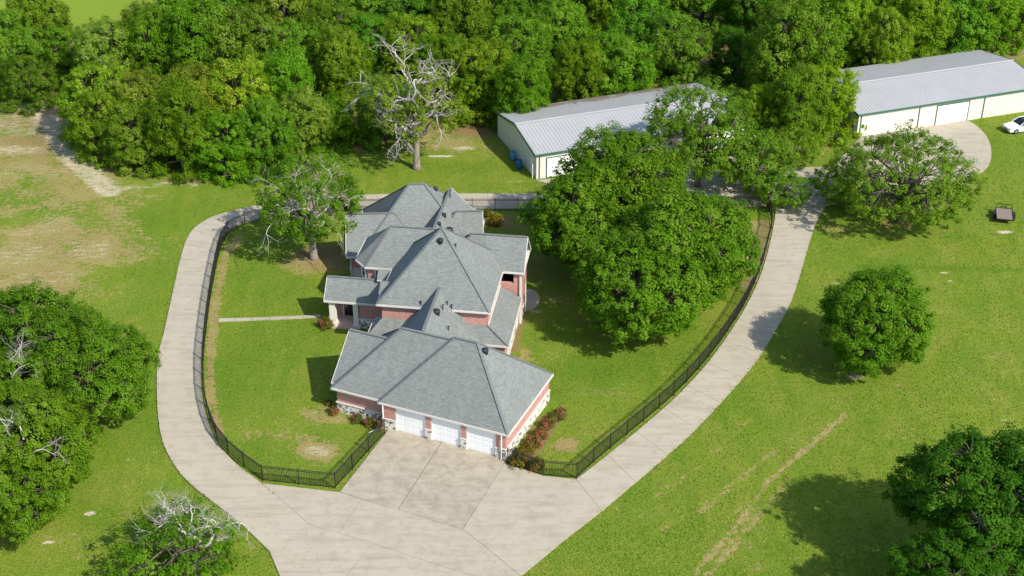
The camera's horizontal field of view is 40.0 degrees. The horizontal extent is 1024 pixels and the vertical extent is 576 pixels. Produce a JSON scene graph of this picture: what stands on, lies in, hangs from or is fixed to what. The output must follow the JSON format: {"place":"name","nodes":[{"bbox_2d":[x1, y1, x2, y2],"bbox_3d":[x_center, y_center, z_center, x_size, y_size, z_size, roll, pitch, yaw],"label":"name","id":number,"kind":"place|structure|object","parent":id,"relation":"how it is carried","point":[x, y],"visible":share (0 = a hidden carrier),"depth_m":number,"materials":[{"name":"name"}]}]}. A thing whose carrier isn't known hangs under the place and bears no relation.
{"place":"outdoors","nodes":[
{"label":"outdoors","id":0,"kind":"place"},
{"bbox_2d":[0,0,1023,575],"bbox_3d":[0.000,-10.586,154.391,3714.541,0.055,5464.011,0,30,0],"label":"ground","id":1,"kind":"structure","parent":0,"point":[96,202],"depth_m":125.05,"materials":[{"name":"green plant"}]},
{"bbox_2d":[0,329,53,436],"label":"oak tree","id":2,"kind":"object","parent":1,"relation":"on","point":[21,362],"visible":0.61,"depth_m":109.74,"materials":[{"name":"green plant"}]},
{"bbox_2d":[0,6,54,100],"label":"oak tree","id":3,"kind":"object","parent":1,"relation":"on","point":[14,40],"visible":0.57,"depth_m":175.19,"materials":[{"name":"green plant"}]},
{"bbox_2d":[0,54,58,116],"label":"oak tree","id":4,"kind":"object","parent":1,"relation":"on","point":[34,81],"visible":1,"depth_m":172.32,"materials":[{"name":"green plant"}]},
{"bbox_2d":[0,452,74,545],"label":"oak tree","id":5,"kind":"object","parent":1,"relation":"on","point":[12,501],"visible":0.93,"depth_m":101.00,"materials":[{"name":"green plant"}]},
{"bbox_2d":[5,0,76,76],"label":"oak tree","id":6,"kind":"object","parent":1,"relation":"on","point":[37,11],"visible":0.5,"depth_m":178.87,"materials":[{"name":"green plant"}]},
{"bbox_2d":[0,276,93,382],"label":"oak tree","id":7,"kind":"object","parent":1,"relation":"on","point":[18,316],"visible":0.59,"depth_m":116.58,"materials":[{"name":"green plant"}]},
{"bbox_2d":[0,378,105,505],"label":"oak tree","id":8,"kind":"object","parent":1,"relation":"on","point":[61,430],"visible":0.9,"depth_m":103.85,"materials":[{"name":"green plant"}]},
{"bbox_2d":[39,25,88,90],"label":"oak tree","id":9,"kind":"object","parent":1,"relation":"on","point":[64,64],"visible":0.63,"depth_m":178.16,"materials":[{"name":"green plant"}]},
{"bbox_2d":[19,309,162,425],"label":"oak tree","id":10,"kind":"object","parent":1,"relation":"on","point":[93,382],"visible":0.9,"depth_m":112.60,"materials":[{"name":"green plant"}]},
{"bbox_2d":[52,58,131,149],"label":"oak tree","id":11,"kind":"object","parent":1,"relation":"on","point":[69,95],"visible":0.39,"depth_m":163.69,"materials":[{"name":"green plant"}]},
{"bbox_2d":[63,86,134,168],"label":"oak tree","id":12,"kind":"object","parent":1,"relation":"on","point":[81,133],"visible":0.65,"depth_m":158.91,"materials":[{"name":"green plant"}]},
{"bbox_2d":[71,15,140,91],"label":"oak tree","id":13,"kind":"object","parent":1,"relation":"on","point":[89,52],"visible":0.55,"depth_m":172.58,"materials":[{"name":"green plant"}]},
{"bbox_2d":[99,98,175,179],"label":"oak tree","id":14,"kind":"object","parent":1,"relation":"on","point":[131,132],"visible":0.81,"depth_m":156.23,"materials":[{"name":"green plant"}]},
{"bbox_2d":[111,66,167,151],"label":"oak tree","id":15,"kind":"object","parent":1,"relation":"on","point":[141,90],"visible":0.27,"depth_m":161.78,"materials":[{"name":"green plant"}]},
{"bbox_2d":[109,0,179,81],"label":"oak tree","id":16,"kind":"object","parent":1,"relation":"on","point":[148,46],"visible":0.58,"depth_m":173.95,"materials":[{"name":"green plant"}]},
{"bbox_2d":[119,0,169,43],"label":"oak tree","id":17,"kind":"object","parent":1,"relation":"on","point":[124,13],"visible":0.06,"depth_m":185.98,"materials":[{"name":"green plant"}]},
{"bbox_2d":[140,71,223,185],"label":"oak tree","id":18,"kind":"object","parent":1,"relation":"on","point":[177,103],"visible":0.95,"depth_m":154.15,"materials":[{"name":"green plant"}]},
{"bbox_2d":[101,482,269,575],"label":"oak tree","id":19,"kind":"object","parent":1,"relation":"on","point":[177,541],"visible":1,"depth_m":98.03,"materials":[{"name":"green plant"}]},
{"bbox_2d":[153,0,223,41],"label":"oak tree","id":20,"kind":"object","parent":1,"relation":"on","point":[163,4],"visible":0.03,"depth_m":185.07,"materials":[{"name":"green plant"}]},
{"bbox_2d":[154,0,234,81],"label":"oak tree","id":21,"kind":"object","parent":1,"relation":"on","point":[187,25],"visible":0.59,"depth_m":172.49,"materials":[{"name":"green plant"}]},
{"bbox_2d":[159,58,239,140],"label":"oak tree","id":22,"kind":"object","parent":1,"relation":"on","point":[204,73],"visible":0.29,"depth_m":161.19,"materials":[{"name":"green plant"}]},
{"bbox_2d":[185,109,268,187],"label":"oak tree","id":23,"kind":"object","parent":1,"relation":"on","point":[221,150],"visible":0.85,"depth_m":155.00,"materials":[{"name":"green plant"}]},
{"bbox_2d":[205,51,277,133],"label":"oak tree","id":24,"kind":"object","parent":1,"relation":"on","point":[244,84],"visible":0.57,"depth_m":160.76,"materials":[{"name":"green plant"}]},
{"bbox_2d":[214,0,268,39],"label":"oak tree","id":25,"kind":"object","parent":1,"relation":"on","point":[230,3],"visible":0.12,"depth_m":186.29,"materials":[{"name":"green plant"}]},
{"bbox_2d":[201,2,283,106],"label":"oak tree","id":26,"kind":"object","parent":1,"relation":"on","point":[238,31],"visible":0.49,"depth_m":172.58,"materials":[{"name":"green plant"}]},
{"bbox_2d":[228,94,301,187],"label":"oak tree","id":27,"kind":"object","parent":1,"relation":"on","point":[270,126],"visible":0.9,"depth_m":154.85,"materials":[{"name":"green plant"}]},
{"bbox_2d":[218,315,320,321],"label":"garden path","id":28,"kind":"structure","parent":1,"relation":"on","point":[265,318],"depth_m":130.99,"materials":[{"name":"concrete"}]},
{"bbox_2d":[245,0,324,44],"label":"oak tree","id":29,"kind":"object","parent":1,"relation":"on","point":[293,9],"visible":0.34,"depth_m":184.95,"materials":[{"name":"green plant"}]},
{"bbox_2d":[258,43,317,107],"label":"oak tree","id":30,"kind":"object","parent":1,"relation":"on","point":[282,70],"visible":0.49,"depth_m":162.73,"materials":[{"name":"green plant"}]},
{"bbox_2d":[256,17,329,98],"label":"oak tree","id":31,"kind":"object","parent":1,"relation":"on","point":[297,32],"visible":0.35,"depth_m":173.06,"materials":[{"name":"green plant"}]},
{"bbox_2d":[273,85,335,169],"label":"oak tree","id":32,"kind":"object","parent":1,"relation":"on","point":[299,112],"visible":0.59,"depth_m":158.90,"materials":[{"name":"green plant"}]},
{"bbox_2d":[247,150,365,260],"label":"oak tree","id":33,"kind":"object","parent":1,"relation":"on","point":[307,216],"visible":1,"depth_m":136.17,"materials":[{"name":"green plant"}]},
{"bbox_2d":[316,315,334,330],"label":"shrub","id":34,"kind":"object","parent":1,"relation":"on","point":[324,322],"visible":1,"depth_m":129.29,"materials":[{"name":"green plant"}]},
{"bbox_2d":[294,90,356,158],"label":"oak tree","id":35,"kind":"object","parent":1,"relation":"on","point":[342,126],"visible":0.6,"depth_m":161.68,"materials":[{"name":"green plant"}]},
{"bbox_2d":[297,0,365,67],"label":"oak tree","id":36,"kind":"object","parent":1,"relation":"on","point":[329,11],"visible":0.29,"depth_m":183.80,"materials":[{"name":"green plant"}]},
{"bbox_2d":[308,22,376,117],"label":"oak tree","id":37,"kind":"object","parent":1,"relation":"on","point":[345,58],"visible":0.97,"depth_m":170.47,"materials":[{"name":"green plant"}]},
{"bbox_2d":[317,0,387,40],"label":"oak tree","id":38,"kind":"object","parent":1,"relation":"on","point":[365,6],"visible":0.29,"depth_m":192.08,"materials":[{"name":"green plant"}]},
{"bbox_2d":[346,11,403,77],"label":"oak tree","id":39,"kind":"object","parent":1,"relation":"on","point":[367,37],"visible":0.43,"depth_m":182.34,"materials":[{"name":"green plant"}]},
{"bbox_2d":[351,74,412,152],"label":"oak tree","id":40,"kind":"object","parent":1,"relation":"on","point":[365,132],"visible":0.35,"depth_m":163.26,"materials":[{"name":"green plant"}]},
{"bbox_2d":[372,0,431,38],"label":"oak tree","id":41,"kind":"object","parent":1,"relation":"on","point":[411,7],"visible":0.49,"depth_m":194.35,"materials":[{"name":"green plant"}]},
{"bbox_2d":[340,32,469,170],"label":"oak tree","id":42,"kind":"object","parent":1,"relation":"on","point":[415,98],"visible":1,"depth_m":154.57,"materials":[{"name":"grey plant"}]},
{"bbox_2d":[371,11,443,84],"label":"oak tree","id":43,"kind":"object","parent":1,"relation":"on","point":[409,24],"visible":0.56,"depth_m":179.81,"materials":[{"name":"green plant"}]},
{"bbox_2d":[323,183,553,459],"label":"brick house","id":44,"kind":"structure","parent":1,"relation":"on","point":[430,293],"depth_m":121.89,"materials":[{"name":"grey"}]},
{"bbox_2d":[343,304,352,315],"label":"front door","id":45,"kind":"structure","parent":44,"relation":"in","point":[347,308],"depth_m":131.03,"materials":[{"name":"black glass"}]},
{"bbox_2d":[395,408,425,436],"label":"garage door","id":46,"kind":"structure","parent":44,"relation":"in","point":[408,422],"depth_m":114.68,"materials":[{"name":"metal"}]},
{"bbox_2d":[431,418,460,445],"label":"garage door","id":47,"kind":"structure","parent":44,"relation":"in","point":[443,431],"depth_m":113.59,"materials":[{"name":"metal"}]},
{"bbox_2d":[466,427,495,454],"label":"garage door","id":48,"kind":"structure","parent":44,"relation":"in","point":[478,440],"depth_m":112.52,"materials":[{"name":"metal"}]},
{"bbox_2d":[411,30,472,110],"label":"oak tree","id":49,"kind":"object","parent":1,"relation":"on","point":[443,47],"visible":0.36,"depth_m":171.25,"materials":[{"name":"green plant"}]},
{"bbox_2d":[416,0,478,29],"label":"oak tree","id":50,"kind":"object","parent":1,"relation":"on","point":[430,2],"visible":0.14,"depth_m":195.47,"materials":[{"name":"green plant"}]},
{"bbox_2d":[425,0,493,62],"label":"oak tree","id":51,"kind":"object","parent":1,"relation":"on","point":[468,16],"visible":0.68,"depth_m":181.51,"materials":[{"name":"green plant"}]},
{"bbox_2d":[429,36,514,127],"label":"oak tree","id":52,"kind":"object","parent":1,"relation":"on","point":[479,69],"visible":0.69,"depth_m":168.42,"materials":[{"name":"green plant"}]},
{"bbox_2d":[201,195,767,488],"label":"iron fence","id":53,"kind":"object","parent":1,"relation":"on","point":[507,205],"visible":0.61,"depth_m":114.83,"materials":[{"name":"metal"}]},
{"bbox_2d":[485,211,504,227],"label":"shrub","id":54,"kind":"object","parent":1,"relation":"on","point":[494,220],"visible":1,"depth_m":146.84,"materials":[{"name":"green plant"}]},
{"bbox_2d":[471,0,534,42],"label":"oak tree","id":55,"kind":"object","parent":1,"relation":"on","point":[507,7],"visible":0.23,"depth_m":185.38,"materials":[{"name":"green plant"}]},
{"bbox_2d":[475,12,557,94],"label":"oak tree","id":56,"kind":"object","parent":1,"relation":"on","point":[527,27],"visible":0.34,"depth_m":176.24,"materials":[{"name":"green plant"}]},
{"bbox_2d":[508,448,529,469],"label":"shrub","id":57,"kind":"object","parent":1,"relation":"on","point":[517,462],"visible":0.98,"depth_m":111.08,"materials":[{"name":"green plant"}]},
{"bbox_2d":[489,51,552,131],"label":"oak tree","id":58,"kind":"object","parent":1,"relation":"on","point":[519,78],"visible":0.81,"depth_m":164.54,"materials":[{"name":"green plant"}]},
{"bbox_2d":[515,442,535,457],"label":"shrub","id":59,"kind":"object","parent":1,"relation":"on","point":[525,447],"visible":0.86,"depth_m":112.06,"materials":[{"name":"green plant"}]},
{"bbox_2d":[526,289,539,309],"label":"patio","id":60,"kind":"structure","parent":1,"relation":"on","point":[533,299],"depth_m":133.91,"materials":[{"name":"concrete"}]},
{"bbox_2d":[523,434,542,448],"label":"shrub","id":61,"kind":"object","parent":1,"relation":"on","point":[535,441],"visible":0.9,"depth_m":113.42,"materials":[{"name":"red plant"}]},
{"bbox_2d":[527,454,545,472],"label":"shrub","id":62,"kind":"object","parent":1,"relation":"on","point":[536,466],"visible":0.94,"depth_m":110.65,"materials":[{"name":"green plant"}]},
{"bbox_2d":[533,426,548,440],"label":"shrub","id":63,"kind":"object","parent":1,"relation":"on","point":[539,432],"visible":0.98,"depth_m":114.42,"materials":[{"name":"red plant"}]},
{"bbox_2d":[538,415,555,430],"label":"shrub","id":64,"kind":"object","parent":1,"relation":"on","point":[547,424],"visible":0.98,"depth_m":115.74,"materials":[{"name":"red plant"}]},
{"bbox_2d":[520,0,595,75],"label":"oak tree","id":65,"kind":"object","parent":1,"relation":"on","point":[560,25],"visible":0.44,"depth_m":181.87,"materials":[{"name":"green plant"}]},
{"bbox_2d":[551,406,567,420],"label":"shrub","id":66,"kind":"object","parent":1,"relation":"on","point":[560,413],"visible":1,"depth_m":116.82,"materials":[{"name":"red plant"}]},
{"bbox_2d":[515,166,643,273],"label":"oak tree","id":67,"kind":"object","parent":1,"relation":"on","point":[571,228],"visible":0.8,"depth_m":133.11,"materials":[{"name":"green plant"}]},
{"bbox_2d":[548,36,610,102],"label":"oak tree","id":68,"kind":"object","parent":1,"relation":"on","point":[580,83],"visible":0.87,"depth_m":169.79,"materials":[{"name":"green plant"}]},
{"bbox_2d":[572,0,634,42],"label":"oak tree","id":69,"kind":"object","parent":1,"relation":"on","point":[597,10],"visible":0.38,"depth_m":193.14,"materials":[{"name":"green plant"}]},
{"bbox_2d":[572,26,657,99],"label":"oak tree","id":70,"kind":"object","parent":1,"relation":"on","point":[625,55],"visible":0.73,"depth_m":170.77,"materials":[{"name":"green plant"}]},
{"bbox_2d":[495,82,746,178],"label":"metal shed","id":71,"kind":"structure","parent":1,"relation":"on","point":[540,140],"depth_m":161.78,"materials":[{"name":"beige"}]},
{"bbox_2d":[546,154,579,177],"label":"overhead door","id":72,"kind":"structure","parent":71,"relation":"in","point":[550,161],"depth_m":156.90,"materials":[{"name":"metal"}]},
{"bbox_2d":[552,120,689,225],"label":"oak tree","id":73,"kind":"object","parent":1,"relation":"on","point":[641,178],"visible":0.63,"depth_m":136.73,"materials":[{"name":"green plant"}]},
{"bbox_2d":[507,195,772,478],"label":"iron fence","id":74,"kind":"object","parent":1,"relation":"on","point":[739,307],"visible":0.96,"depth_m":118.74,"materials":[{"name":"metal"}]},
{"bbox_2d":[601,0,679,79],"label":"oak tree","id":75,"kind":"object","parent":1,"relation":"on","point":[636,18],"visible":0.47,"depth_m":180.71,"materials":[{"name":"green plant"}]},
{"bbox_2d":[571,216,717,347],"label":"oak tree","id":76,"kind":"object","parent":1,"relation":"on","point":[641,298],"visible":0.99,"depth_m":122.21,"materials":[{"name":"green plant"}]},
{"bbox_2d":[622,0,699,36],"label":"oak tree","id":77,"kind":"object","parent":1,"relation":"on","point":[678,3],"visible":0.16,"depth_m":193.51,"materials":[{"name":"green plant"}]},
{"bbox_2d":[634,11,714,87],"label":"oak tree","id":78,"kind":"object","parent":1,"relation":"on","point":[682,52],"visible":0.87,"depth_m":178.74,"materials":[{"name":"green plant"}]},
{"bbox_2d":[614,183,765,310],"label":"oak tree","id":79,"kind":"object","parent":1,"relation":"on","point":[734,249],"visible":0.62,"depth_m":127.28,"materials":[{"name":"green plant"}]},
{"bbox_2d":[668,0,737,40],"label":"oak tree","id":80,"kind":"object","parent":1,"relation":"on","point":[705,7],"visible":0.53,"depth_m":195.29,"materials":[{"name":"green plant"}]},
{"bbox_2d":[642,67,765,187],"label":"oak tree","id":81,"kind":"object","parent":1,"relation":"on","point":[696,144],"visible":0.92,"depth_m":149.39,"materials":[{"name":"green plant"}]},
{"bbox_2d":[703,25,755,85],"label":"oak tree","id":82,"kind":"object","parent":1,"relation":"on","point":[732,56],"visible":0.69,"depth_m":180.95,"materials":[{"name":"green plant"}]},
{"bbox_2d":[714,0,787,47],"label":"oak tree","id":83,"kind":"object","parent":1,"relation":"on","point":[743,12],"visible":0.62,"depth_m":192.25,"materials":[{"name":"green plant"}]},
{"bbox_2d":[708,127,801,196],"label":"oak tree","id":84,"kind":"object","parent":1,"relation":"on","point":[764,144],"visible":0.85,"depth_m":150.24,"materials":[{"name":"green plant"}]},
{"bbox_2d":[736,82,777,143],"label":"oak tree","id":85,"kind":"object","parent":1,"relation":"on","point":[755,95],"visible":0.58,"depth_m":162.69,"materials":[{"name":"green plant"}]},
{"bbox_2d":[756,168,813,211],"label":"oak tree","id":86,"kind":"object","parent":1,"relation":"on","point":[783,198],"visible":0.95,"depth_m":148.83,"materials":[{"name":"green plant"}]},
{"bbox_2d":[760,122,820,168],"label":"oak tree","id":87,"kind":"object","parent":1,"relation":"on","point":[802,143],"visible":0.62,"depth_m":157.09,"materials":[{"name":"green plant"}]},
{"bbox_2d":[740,0,847,105],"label":"oak tree","id":88,"kind":"object","parent":1,"relation":"on","point":[781,51],"visible":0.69,"depth_m":169.43,"materials":[{"name":"green plant"}]},
{"bbox_2d":[758,61,832,154],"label":"oak tree","id":89,"kind":"object","parent":1,"relation":"on","point":[796,94],"visible":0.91,"depth_m":160.21,"materials":[{"name":"green plant"}]},
{"bbox_2d":[791,60,866,148],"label":"oak tree","id":90,"kind":"object","parent":1,"relation":"on","point":[846,91],"visible":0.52,"depth_m":163.86,"materials":[{"name":"green plant"}]},
{"bbox_2d":[809,155,877,206],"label":"oak tree","id":91,"kind":"object","parent":1,"relation":"on","point":[824,191],"visible":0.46,"depth_m":149.20,"materials":[{"name":"green plant"}]},
{"bbox_2d":[817,0,886,68],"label":"oak tree","id":92,"kind":"object","parent":1,"relation":"on","point":[854,12],"visible":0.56,"depth_m":181.28,"materials":[{"name":"green plant"}]},
{"bbox_2d":[812,264,937,378],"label":"oak tree","id":93,"kind":"object","parent":1,"relation":"on","point":[869,321],"visible":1,"depth_m":119.00,"materials":[{"name":"green plant"}]},
{"bbox_2d":[846,2,918,67],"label":"oak tree","id":94,"kind":"object","parent":1,"relation":"on","point":[884,47],"visible":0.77,"depth_m":179.46,"materials":[{"name":"green plant"}]},
{"bbox_2d":[820,119,990,235],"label":"oak tree","id":95,"kind":"object","parent":1,"relation":"on","point":[902,195],"visible":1,"depth_m":143.26,"materials":[{"name":"green plant"}]},
{"bbox_2d":[886,0,961,59],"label":"oak tree","id":96,"kind":"object","parent":1,"relation":"on","point":[931,20],"visible":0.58,"depth_m":182.73,"materials":[{"name":"green plant"}]},
{"bbox_2d":[828,49,1023,137],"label":"metal shed","id":97,"kind":"structure","parent":1,"relation":"on","point":[951,87],"depth_m":171.47,"materials":[{"name":"beige"}]},
{"bbox_2d":[934,101,969,124],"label":"overhead door","id":98,"kind":"structure","parent":97,"relation":"in","point":[952,112],"depth_m":169.92,"materials":[{"name":"metal"}]},
{"bbox_2d":[882,525,1018,575],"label":"oak tree","id":99,"kind":"object","parent":1,"relation":"on","point":[933,545],"visible":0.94,"depth_m":92.00,"materials":[{"name":"green plant"}]},
{"bbox_2d":[881,421,1023,575],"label":"oak tree","id":100,"kind":"object","parent":1,"relation":"on","point":[985,473],"visible":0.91,"depth_m":94.22,"materials":[{"name":"green plant"}]},
{"bbox_2d":[918,0,995,54],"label":"oak tree","id":101,"kind":"object","parent":1,"relation":"on","point":[967,29],"visible":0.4,"depth_m":186.43,"materials":[{"name":"green plant"}]},
{"bbox_2d":[940,0,1023,56],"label":"oak tree","id":102,"kind":"object","parent":1,"relation":"on","point":[999,11],"visible":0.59,"depth_m":187.84,"materials":[{"name":"green plant"}]},
{"bbox_2d":[966,450,1023,575],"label":"oak tree","id":103,"kind":"object","parent":1,"relation":"on","point":[1017,490],"visible":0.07,"depth_m":95.74,"materials":[{"name":"green plant"}]},
{"bbox_2d":[993,203,1015,220],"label":"utility trailer","id":104,"kind":"object","parent":1,"relation":"on","point":[1001,213],"visible":1,"depth_m":148.40,"materials":[{"name":"brown wood"}]},
{"bbox_2d":[988,0,1023,49],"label":"oak tree","id":105,"kind":"object","parent":1,"relation":"on","point":[1019,27],"visible":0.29,"depth_m":191.40,"materials":[{"name":"green plant"}]},
{"bbox_2d":[1002,116,1023,133],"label":"parked car","id":106,"kind":"object","parent":1,"relation":"on","point":[1016,126],"visible":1,"depth_m":167.79,"materials":[{"name":"white paint"}]},
{"bbox_2d":[157,120,990,575],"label":"driveway","id":107,"kind":"structure","parent":0,"point":[403,504],"depth_m":110.50,"materials":[{"name":"concrete"}]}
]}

